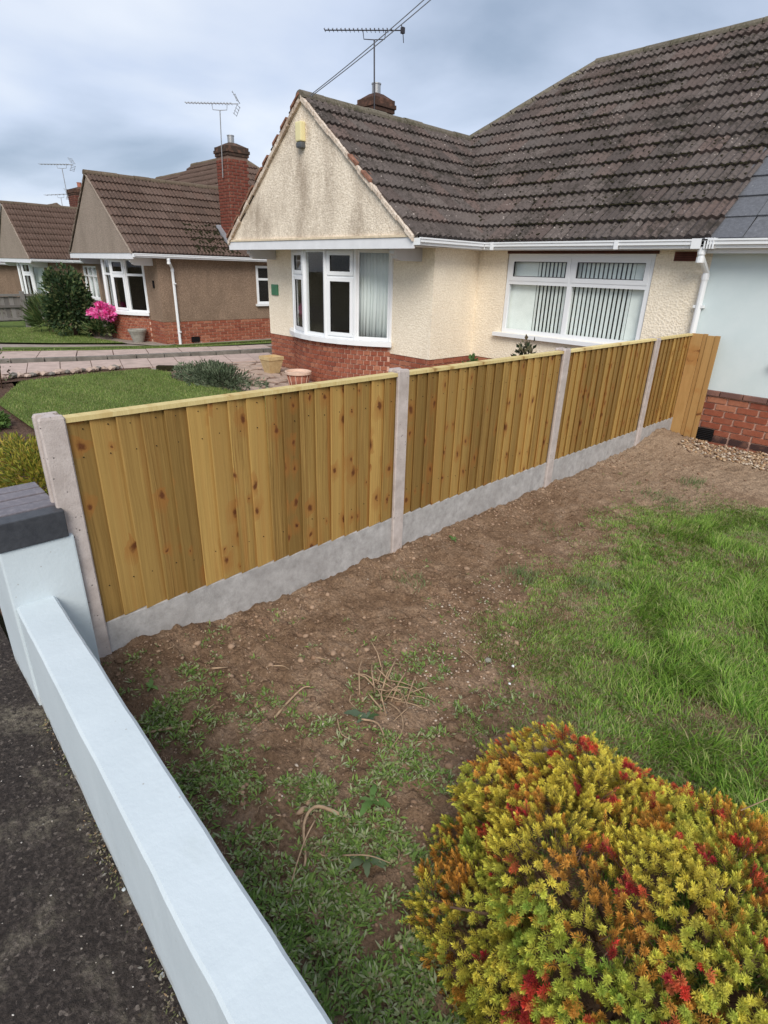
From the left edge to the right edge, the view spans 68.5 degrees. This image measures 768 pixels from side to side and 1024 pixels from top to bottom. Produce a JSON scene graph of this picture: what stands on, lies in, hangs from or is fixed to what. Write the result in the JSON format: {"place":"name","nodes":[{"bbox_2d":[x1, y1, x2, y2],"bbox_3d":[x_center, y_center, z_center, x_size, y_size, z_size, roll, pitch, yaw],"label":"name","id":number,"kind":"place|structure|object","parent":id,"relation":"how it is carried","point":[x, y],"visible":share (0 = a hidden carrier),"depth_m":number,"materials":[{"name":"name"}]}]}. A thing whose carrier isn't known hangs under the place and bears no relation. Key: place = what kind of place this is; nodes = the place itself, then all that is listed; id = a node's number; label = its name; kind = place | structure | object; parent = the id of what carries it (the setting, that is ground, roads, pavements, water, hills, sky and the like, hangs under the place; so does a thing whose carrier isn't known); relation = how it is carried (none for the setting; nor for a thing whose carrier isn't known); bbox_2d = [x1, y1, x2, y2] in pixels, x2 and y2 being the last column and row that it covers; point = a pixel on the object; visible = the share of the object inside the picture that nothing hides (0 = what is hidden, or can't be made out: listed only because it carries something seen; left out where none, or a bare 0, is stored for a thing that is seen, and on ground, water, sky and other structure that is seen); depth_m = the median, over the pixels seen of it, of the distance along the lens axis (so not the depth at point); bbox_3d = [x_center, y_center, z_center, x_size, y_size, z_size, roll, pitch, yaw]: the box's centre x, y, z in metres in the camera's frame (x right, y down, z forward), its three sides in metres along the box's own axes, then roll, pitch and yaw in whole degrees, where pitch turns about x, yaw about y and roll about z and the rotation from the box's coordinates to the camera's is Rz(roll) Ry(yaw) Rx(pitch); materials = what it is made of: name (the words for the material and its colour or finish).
{"place":"outdoors","nodes":[
{"label":"outdoors","id":0,"kind":"place"},
{"bbox_2d":[0,379,48,615],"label":"flower bed","id":1,"kind":"object","parent":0,"point":[21,427],"visible":0.04,"depth_m":6.51,"materials":[{"name":"soil"}]},
{"bbox_2d":[0,410,11,431],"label":"green bed plant","id":2,"kind":"object","parent":1,"relation":"on","point":[5,420],"visible":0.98,"depth_m":6.42,"materials":[{"name":"green plant"}]},
{"bbox_2d":[0,348,14,388],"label":"rose bush","id":3,"kind":"object","parent":1,"relation":"on","point":[8,370],"visible":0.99,"depth_m":8.72,"materials":[{"name":"green plant"}]},
{"bbox_2d":[0,435,38,470],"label":"dark heather","id":4,"kind":"object","parent":1,"relation":"on","point":[12,450],"visible":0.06,"depth_m":5.33,"materials":[{"name":"green plant"}]},
{"bbox_2d":[0,431,48,494],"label":"yellow heather","id":5,"kind":"object","parent":1,"relation":"on","point":[30,463],"visible":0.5,"depth_m":4.78,"materials":[{"name":"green plant"}]},
{"bbox_2d":[0,321,71,327],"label":"lawn","id":6,"kind":"structure","parent":0,"point":[17,324],"depth_m":19.18,"materials":[{"name":"green plant"}]},
{"bbox_2d":[0,326,122,342],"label":"lawn","id":7,"kind":"structure","parent":0,"point":[57,338],"depth_m":15.19,"materials":[{"name":"green plant"}]},
{"bbox_2d":[17,288,69,331],"bbox_3d":[-9.884,-5.832,16.521,1.589,1.389,1.602,-19,31,-40],"label":"spiky plant","id":8,"kind":"object","parent":7,"relation":"on","point":[33,313],"visible":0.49,"depth_m":16.32,"materials":[{"name":"green plant"}]},
{"bbox_2d":[37,262,95,336],"bbox_3d":[-8.862,-5.871,15.799,1.507,2.109,1.678,-19,31,-40],"label":"evergreen shrub","id":9,"kind":"object","parent":7,"relation":"on","point":[72,292],"visible":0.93,"depth_m":15.44,"materials":[{"name":"green plant"}]},
{"bbox_2d":[0,311,123,643],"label":"ground","id":10,"kind":"structure","parent":0,"point":[2,624],"depth_m":15.15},
{"bbox_2d":[0,291,44,326],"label":"grey fence","id":11,"kind":"object","parent":10,"relation":"on","point":[6,310],"visible":0.36,"depth_m":17.88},
{"bbox_2d":[0,203,60,303],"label":"end bungalow","id":12,"kind":"object","parent":10,"relation":"on","point":[10,283],"depth_m":27.76,"materials":[{"name":"beige paint"}]},
{"bbox_2d":[45,194,66,205],"bbox_3d":[-15.916,-14.754,27.699,1.216,2.019,0.458,4,23,5],"label":"tv aerial","id":13,"kind":"object","parent":12,"relation":"attached to","point":[57,196],"visible":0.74,"depth_m":27.40,"materials":[{"name":"metal"}]},
{"bbox_2d":[0,367,151,382],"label":"edge bed","id":14,"kind":"object","parent":10,"relation":"on","point":[41,376],"visible":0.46,"depth_m":9.71,"materials":[{"name":"soil"}]},
{"bbox_2d":[9,372,17,378],"bbox_3d":[-6.150,-2.262,9.342,0.164,0.120,0.182,4,23,6],"label":"edging stone","id":15,"kind":"object","parent":14,"relation":"on","point":[14,374],"visible":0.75,"depth_m":9.30,"materials":[{"name":"grey stone"}]},
{"bbox_2d":[17,372,23,377],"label":"edging stone","id":16,"kind":"object","parent":14,"relation":"on","point":[20,375],"visible":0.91,"depth_m":9.36,"materials":[{"name":"white stone"}]},
{"bbox_2d":[40,371,48,375],"bbox_3d":[-5.814,-2.375,9.640,0.143,0.090,0.174,-19,31,-40],"label":"edging stone","id":17,"kind":"object","parent":14,"relation":"on","point":[43,373],"visible":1,"depth_m":9.59,"materials":[{"name":"white stone"}]},
{"bbox_2d":[54,369,65,373],"bbox_3d":[-5.678,-2.465,9.895,0.168,0.112,0.202,-19,31,-40],"label":"edging stone","id":18,"kind":"object","parent":14,"relation":"on","point":[61,371],"visible":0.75,"depth_m":9.84,"materials":[{"name":"beige stone"}]},
{"bbox_2d":[70,369,78,373],"bbox_3d":[-5.455,-2.477,9.913,0.166,0.091,0.151,6,24,11],"label":"edging stone","id":19,"kind":"object","parent":14,"relation":"on","point":[73,371],"visible":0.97,"depth_m":9.86,"materials":[{"name":"beige stone"}]},
{"bbox_2d":[86,367,94,371],"bbox_3d":[-5.279,-2.557,10.115,0.167,0.100,0.160,3,23,3],"label":"edging stone","id":20,"kind":"object","parent":14,"relation":"on","point":[89,369],"visible":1,"depth_m":10.06,"materials":[{"name":"beige stone"}]},
{"bbox_2d":[107,365,115,369],"bbox_3d":[-5.016,-2.648,10.358,0.144,0.104,0.156,11,25,21],"label":"edging stone","id":21,"kind":"object","parent":14,"relation":"on","point":[110,367],"visible":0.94,"depth_m":10.31,"materials":[{"name":"beige stone"}]},
{"bbox_2d":[0,171,183,325],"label":"bungalow","id":22,"kind":"object","parent":10,"relation":"on","point":[32,235],"visible":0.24,"depth_m":20.51,"materials":[{"name":"brown tile"}]},
{"bbox_2d":[16,262,48,293],"bbox_3d":[-13.549,-8.853,21.565,0.550,1.310,2.610,-19,31,-40],"label":"bay window","id":23,"kind":"structure","parent":22,"relation":"in","point":[22,273],"depth_m":21.17,"materials":[{"name":"white plastic"}]},
{"bbox_2d":[33,267,46,293],"bbox_3d":[-12.814,-8.638,21.140,0.746,1.280,0.034,13,26,24],"label":"net curtain","id":24,"kind":"object","parent":22,"relation":"hanging from","point":[38,272],"visible":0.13,"depth_m":21.14,"materials":[{"name":"white fabric"}]},
{"bbox_2d":[40,158,75,198],"bbox_3d":[-13.485,-13.849,23.392,1.464,1.484,0.366,4,23,5],"label":"tv aerial","id":25,"kind":"object","parent":22,"relation":"attached to","point":[62,170],"visible":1,"depth_m":23.22,"materials":[{"name":"metal"}]},
{"bbox_2d":[83,266,100,298],"bbox_3d":[-10.466,-8.255,20.241,0.070,1.070,1.400,-19,31,-40],"label":"window","id":26,"kind":"structure","parent":22,"relation":"in","point":[93,275],"depth_m":20.23,"materials":[{"name":"white plastic"}]},
{"bbox_2d":[89,268,99,296],"bbox_3d":[-10.369,-8.243,20.347,0.043,1.050,1.302,-19,31,-40],"label":"net curtain","id":27,"kind":"object","parent":22,"relation":"hanging from","point":[93,282],"visible":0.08,"depth_m":20.46,"materials":[{"name":"white fabric"}]},
{"bbox_2d":[0,348,271,363],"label":"path kerb","id":28,"kind":"structure","parent":10,"relation":"on","point":[119,357],"depth_m":11.98,"materials":[{"name":"grey concrete"}]},
{"bbox_2d":[0,482,331,1023],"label":"front wall","id":29,"kind":"structure","parent":10,"relation":"on","point":[223,957],"depth_m":1.55,"materials":[{"name":"white paint"}]},
{"bbox_2d":[68,135,271,344],"bbox_3d":[-4.997,-8.540,18.381,9.146,5.691,7.071,-19,31,-40],"label":"tan bungalow","id":30,"kind":"object","parent":10,"relation":"on","point":[173,269],"visible":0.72,"depth_m":14.91,"materials":[{"name":"brown tile"}]},
{"bbox_2d":[100,258,149,312],"bbox_3d":[-7.276,-6.237,15.436,0.550,1.310,2.610,-19,31,-40],"label":"bay window","id":31,"kind":"structure","parent":30,"relation":"in","point":[111,274],"depth_m":15.00,"materials":[{"name":"white plastic"}]},
{"bbox_2d":[185,91,239,177],"bbox_3d":[-4.287,-9.526,14.257,1.332,1.833,0.320,2,23,1],"label":"tv aerial","id":32,"kind":"object","parent":30,"relation":"attached to","point":[220,117],"visible":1,"depth_m":14.01,"materials":[{"name":"metal"}]},
{"bbox_2d":[255,266,268,303],"bbox_3d":[-3.275,-6.532,16.216,0.900,1.000,0.030,-19,31,-40],"label":"side window","id":33,"kind":"structure","parent":30,"relation":"in","point":[261,271],"depth_m":16.05,"materials":[{"name":"white plastic"}]},
{"bbox_2d":[170,359,269,391],"bbox_3d":[-2.806,-2.268,9.425,1.230,0.526,2.614,-19,31,-40],"label":"juniper mat","id":34,"kind":"object","parent":10,"relation":"on","point":[220,373],"visible":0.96,"depth_m":9.24,"materials":[{"name":"green plant"}]},
{"bbox_2d":[32,333,720,657],"bbox_3d":[1.160,-0.470,4.552,6.729,1.555,0.376,-19,31,-40],"label":"garden fence","id":35,"kind":"object","parent":10,"relation":"on","point":[183,512],"visible":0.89,"depth_m":3.26,"materials":[{"name":"wood"}]},
{"bbox_2d":[226,16,767,381],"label":"cream bungalow","id":36,"kind":"object","parent":10,"relation":"on","point":[649,156],"visible":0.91,"depth_m":8.14,"materials":[{"name":"weathered roof tile"},{"name":"cream pebbledash render"},{"name":"red brick"}]},
{"bbox_2d":[271,284,278,294],"bbox_3d":[-2.060,-4.193,10.632,0.027,0.190,0.210,-19,31,-40],"label":"house sign","id":37,"kind":"object","parent":36,"relation":"attached to","point":[274,289],"visible":1,"depth_m":10.61,"materials":[{"name":"green ceramic"}]},
{"bbox_2d":[295,121,304,148],"bbox_3d":[-1.206,-5.434,8.121,0.090,0.325,0.140,-19,31,-40],"label":"alarm box","id":38,"kind":"object","parent":36,"relation":"attached to","point":[300,134],"visible":1,"depth_m":8.08,"materials":[{"name":"yellow plastic"}]},
{"bbox_2d":[291,249,393,341],"bbox_3d":[-0.935,-3.590,9.241,0.550,1.310,2.610,-19,31,-40],"label":"bay window","id":39,"kind":"structure","parent":36,"relation":"in","point":[352,276],"depth_m":8.83,"materials":[{"name":"white plastic"}]},
{"bbox_2d":[323,25,404,108],"bbox_3d":[-0.377,-8.254,10.623,1.498,1.468,0.229,4,23,5],"label":"tv aerial","id":40,"kind":"object","parent":36,"relation":"attached to","point":[402,30],"visible":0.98,"depth_m":10.39,"materials":[{"name":"metal"}]},
{"bbox_2d":[309,0,423,95],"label":"overhead cable","id":41,"kind":"object","parent":36,"relation":"attached to","point":[368,47],"visible":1,"depth_m":7.29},
{"bbox_2d":[311,0,430,96],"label":"overhead cable","id":42,"kind":"object","parent":36,"relation":"attached to","point":[372,48],"visible":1,"depth_m":7.28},
{"bbox_2d":[359,253,388,337],"bbox_3d":[-0.156,-3.351,8.736,0.710,1.300,0.029,9,24,16],"label":"vertical blind","id":43,"kind":"object","parent":36,"relation":"hanging from","point":[374,268],"visible":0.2,"depth_m":8.73,"materials":[{"name":"white fabric"}]},
{"bbox_2d":[462,353,478,362],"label":"wall plant","id":44,"kind":"object","parent":36,"relation":"attached to","point":[471,357],"depth_m":8.52,"materials":[{"name":"green plant"}]},
{"bbox_2d":[507,262,645,340],"bbox_3d":[2.577,-2.910,7.601,0.069,1.030,2.066,-19,31,-40],"label":"vertical blind","id":45,"kind":"object","parent":36,"relation":"attached to","point":[522,307],"visible":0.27,"depth_m":7.56,"materials":[{"name":"white fabric"}]},
{"bbox_2d":[501,254,656,343],"bbox_3d":[2.501,-2.874,7.551,0.062,1.060,2.080,-19,31,-40],"label":"window","id":46,"kind":"structure","parent":36,"relation":"in","point":[570,280],"depth_m":7.43,"materials":[{"name":"white plastic"}]},
{"bbox_2d":[690,147,767,453],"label":"blue bungalow","id":47,"kind":"object","parent":10,"relation":"on","point":[734,313],"visible":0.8,"depth_m":6.21,"materials":[{"name":"grey roof tile"},{"name":"pale blue painted render"},{"name":"red brick"}]},
{"bbox_2d":[0,625,187,1023],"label":"pavement","id":48,"kind":"structure","parent":0,"point":[35,988],"depth_m":1.72,"materials":[{"name":"grey asphalt"}]},
{"bbox_2d":[1,723,162,1023],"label":"pavement grit","id":49,"kind":"object","parent":48,"relation":"on","point":[79,910],"visible":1,"depth_m":1.66,"materials":[{"name":"grey gravel"}]},
{"bbox_2d":[30,696,184,1023],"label":"wall foot debris","id":50,"kind":"object","parent":48,"relation":"on","point":[117,884],"depth_m":1.81,"materials":[{"name":"brown plant"}]},
{"bbox_2d":[92,333,172,344],"bbox_3d":[-7.321,-4.854,15.798,1.270,0.089,4.700,-19,31,-40],"label":"apron","id":51,"kind":"object","parent":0,"point":[106,337],"visible":0.42,"depth_m":15.14,"materials":[{"name":"concrete"}]},
{"bbox_2d":[74,316,117,336],"bbox_3d":[-8.019,-5.130,15.679,0.912,0.664,1.921,-19,31,-40],"label":"plant","id":52,"kind":"object","parent":51,"relation":"on","point":[98,325],"visible":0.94,"depth_m":15.49,"materials":[{"name":"green plant"}]},
{"bbox_2d":[86,301,117,321],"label":"pink flowers","id":53,"kind":"object","parent":52,"relation":"on","point":[104,310],"visible":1,"depth_m":15.15,"materials":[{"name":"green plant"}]},
{"bbox_2d":[127,328,146,342],"bbox_3d":[-6.551,-4.696,15.005,0.466,0.330,0.466,-19,31,-40],"label":"stone pot","id":54,"kind":"object","parent":51,"relation":"on","point":[137,335],"visible":1,"depth_m":14.89,"materials":[{"name":"beige stone"}]},
{"bbox_2d":[0,368,268,460],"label":"lawn","id":55,"kind":"structure","parent":0,"point":[58,403],"depth_m":8.30,"materials":[{"name":"green plant"}]},
{"bbox_2d":[0,352,271,373],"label":"slab path","id":56,"kind":"structure","parent":0,"point":[29,367],"depth_m":11.28,"materials":[{"name":"grey concrete"}]},
{"bbox_2d":[0,345,271,358],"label":"slab path","id":57,"kind":"structure","parent":0,"point":[26,354],"depth_m":12.57,"materials":[{"name":"grey concrete"}]},
{"bbox_2d":[0,338,271,369],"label":"driveway","id":58,"kind":"structure","parent":0,"point":[41,345],"depth_m":14.18,"materials":[{"name":"concrete"}]},
{"bbox_2d":[2,339,270,348],"bbox_3d":[-4.732,-4.575,15.138,9.352,0.054,0.773,-13,27,-31],"label":"grass strip","id":59,"kind":"object","parent":58,"relation":"on","point":[114,346],"depth_m":13.82,"materials":[{"name":"green plant"}]},
{"bbox_2d":[3,341,272,350],"bbox_3d":[-5.295,-4.237,14.232,11.576,0.104,1.327,-16,29,-35],"label":"grass strip","id":60,"kind":"object","parent":58,"relation":"on","point":[153,347],"depth_m":13.92,"materials":[{"name":"green plant"}]},
{"bbox_2d":[1,340,271,351],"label":"lawn grass","id":61,"kind":"structure","parent":60,"relation":"on","point":[37,349],"depth_m":13.30,"materials":[{"name":"green plant"}]},
{"bbox_2d":[167,371,242,390],"bbox_3d":[-0.523,-1.805,8.825,3.400,0.078,8.300,-19,31,-40],"label":"patio base","id":62,"kind":"object","parent":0,"point":[187,377],"visible":0.02,"depth_m":9.74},
{"bbox_2d":[174,362,311,390],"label":"patio","id":63,"kind":"structure","parent":62,"relation":"on","point":[280,379],"depth_m":10.14,"materials":[{"name":"stone"}]},
{"bbox_2d":[156,365,199,370],"bbox_3d":[-3.876,-2.718,10.662,0.823,0.100,0.120,0,23,-5],"label":"edging log","id":64,"kind":"object","parent":63,"relation":"on","point":[165,367],"visible":0.36,"depth_m":10.59,"materials":[{"name":"brown wood"}]},
{"bbox_2d":[259,354,283,373],"bbox_3d":[-2.087,-2.745,10.476,0.330,0.300,0.330,-19,31,-40],"label":"planter","id":65,"kind":"object","parent":63,"relation":"on","point":[272,363],"visible":1,"depth_m":10.39,"materials":[{"name":"stone"}]},
{"bbox_2d":[285,369,311,384],"bbox_3d":[-1.425,-2.224,9.376,0.437,0.250,0.437,-19,31,-40],"label":"flower pot","id":66,"kind":"object","parent":63,"relation":"on","point":[297,376],"visible":0.88,"depth_m":9.25,"materials":[{"name":"ceramic"}]},
{"bbox_2d":[0,0,767,205],"label":"sky","id":67,"kind":"structure","parent":0,"point":[100,85],"materials":[{"name":"grey"}]},
{"bbox_2d":[100,428,767,1023],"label":"garden soil","id":68,"kind":"structure","parent":0,"point":[352,594],"depth_m":2.73,"materials":[{"name":"brown soil"}]},
{"bbox_2d":[145,678,157,690],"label":"weed","id":69,"kind":"object","parent":68,"relation":"on","point":[149,684],"visible":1,"depth_m":2.56,"materials":[{"name":"green plant"}]},
{"bbox_2d":[150,725,193,732],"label":"twig","id":70,"kind":"object","parent":68,"relation":"on","point":[169,728],"visible":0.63,"depth_m":2.34,"materials":[{"name":"wood"}]},
{"bbox_2d":[274,686,310,717],"bbox_3d":[-0.414,0.842,2.514,0.033,0.026,0.227,17,28,32],"label":"twig","id":71,"kind":"object","parent":68,"relation":"on","point":[285,704],"visible":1,"depth_m":2.52,"materials":[{"name":"brown wood"}]},
{"bbox_2d":[284,820,315,920],"bbox_3d":[-0.273,1.139,1.798,0.022,0.034,0.343,5,23,8],"label":"twig","id":72,"kind":"object","parent":68,"relation":"on","point":[310,828],"visible":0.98,"depth_m":1.83,"materials":[{"name":"brown wood"}]},
{"bbox_2d":[300,805,350,872],"bbox_3d":[-0.236,1.086,1.913,0.124,0.059,0.253,18,28,33],"label":"twig","id":73,"kind":"object","parent":68,"relation":"on","point":[323,807],"visible":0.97,"depth_m":1.95,"materials":[{"name":"brown wood"}]},
{"bbox_2d":[336,718,355,740],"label":"twig","id":74,"kind":"object","parent":68,"relation":"on","point":[340,730],"visible":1,"depth_m":2.37,"materials":[{"name":"brown wood"}]},
{"bbox_2d":[344,709,377,722],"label":"weed","id":75,"kind":"object","parent":68,"relation":"on","point":[354,712],"visible":1,"depth_m":2.45,"materials":[{"name":"green plant"}]},
{"bbox_2d":[125,512,600,958],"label":"pale pebbles","id":76,"kind":"object","parent":68,"relation":"on","point":[279,799],"visible":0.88,"depth_m":2.79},
{"bbox_2d":[342,854,389,862],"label":"twig","id":77,"kind":"object","parent":68,"relation":"on","point":[363,855],"visible":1,"depth_m":1.82,"materials":[{"name":"brown wood"}]},
{"bbox_2d":[348,855,386,876],"bbox_3d":[-0.066,1.153,1.849,0.106,0.018,0.120,-19,31,-40],"label":"weed","id":78,"kind":"object","parent":68,"relation":"on","point":[357,861],"visible":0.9,"depth_m":1.84,"materials":[{"name":"green plant"}]},
{"bbox_2d":[361,718,386,745],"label":"twig","id":79,"kind":"object","parent":68,"relation":"on","point":[370,720],"visible":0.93,"depth_m":2.39,"materials":[{"name":"brown wood"}]},
{"bbox_2d":[360,784,390,816],"bbox_3d":[-0.048,1.052,2.065,0.117,0.022,0.120,-6,24,-18],"label":"weed","id":80,"kind":"object","parent":68,"relation":"on","point":[370,801],"visible":1,"depth_m":2.05,"materials":[{"name":"green plant"}]},
{"bbox_2d":[349,640,432,719],"bbox_3d":[-0.033,0.785,2.640,0.394,0.090,0.510,-19,31,-40],"label":"branch pile","id":81,"kind":"object","parent":68,"relation":"on","point":[374,680],"visible":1,"depth_m":2.60,"materials":[{"name":"brown wood"}]},
{"bbox_2d":[386,701,403,746],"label":"twig","id":82,"kind":"object","parent":68,"relation":"on","point":[389,703],"visible":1,"depth_m":2.42,"materials":[{"name":"brown wood"}]},
{"bbox_2d":[102,473,721,1023],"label":"ground weeds","id":83,"kind":"object","parent":68,"relation":"on","point":[336,901],"visible":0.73,"depth_m":1.87,"materials":[{"name":"green plant"}]},
{"bbox_2d":[101,442,765,1023],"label":"soil clods","id":84,"kind":"object","parent":68,"relation":"on","point":[313,698],"visible":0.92,"depth_m":2.79,"materials":[{"name":"brown soil"}]},
{"bbox_2d":[143,472,726,994],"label":"straw litter","id":85,"kind":"object","parent":68,"relation":"on","point":[299,748],"visible":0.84,"depth_m":2.29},
{"bbox_2d":[444,721,458,732],"bbox_3d":[0.291,0.931,2.431,0.064,0.043,0.063,5,23,8],"label":"clod","id":86,"kind":"object","parent":68,"relation":"on","point":[450,726],"visible":0.84,"depth_m":2.42,"materials":[{"name":"soil"}]},
{"bbox_2d":[454,733,464,741],"bbox_3d":[0.318,0.945,2.362,0.041,0.027,0.049,-19,31,-40],"label":"clod","id":87,"kind":"object","parent":68,"relation":"on","point":[459,737],"visible":1,"depth_m":2.35,"materials":[{"name":"soil"}]},
{"bbox_2d":[459,647,477,665],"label":"twig","id":88,"kind":"object","parent":68,"relation":"on","point":[468,654],"visible":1,"depth_m":2.89,"materials":[{"name":"wood"}]},
{"bbox_2d":[399,716,767,1023],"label":"conifer shrub","id":89,"kind":"object","parent":68,"relation":"on","point":[644,806],"visible":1,"depth_m":1.52,"materials":[{"name":"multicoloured plant"}]},
{"bbox_2d":[511,334,536,355],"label":"fence plant","id":90,"kind":"object","parent":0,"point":[527,346],"visible":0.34,"depth_m":7.01,"materials":[{"name":"green plant"}]},
{"bbox_2d":[380,475,714,600],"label":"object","id":91,"kind":"structure","parent":0,"point":[580,578],"depth_m":3.68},
{"bbox_2d":[431,491,767,1023],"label":"garden grass","id":92,"kind":"structure","parent":0,"point":[738,591],"depth_m":2.92,"materials":[{"name":"green plant"}]},
{"bbox_2d":[679,437,767,470],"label":"gravel","id":93,"kind":"structure","parent":0,"point":[730,456],"depth_m":6.22,"materials":[{"name":"beige gravel"}]}
]}

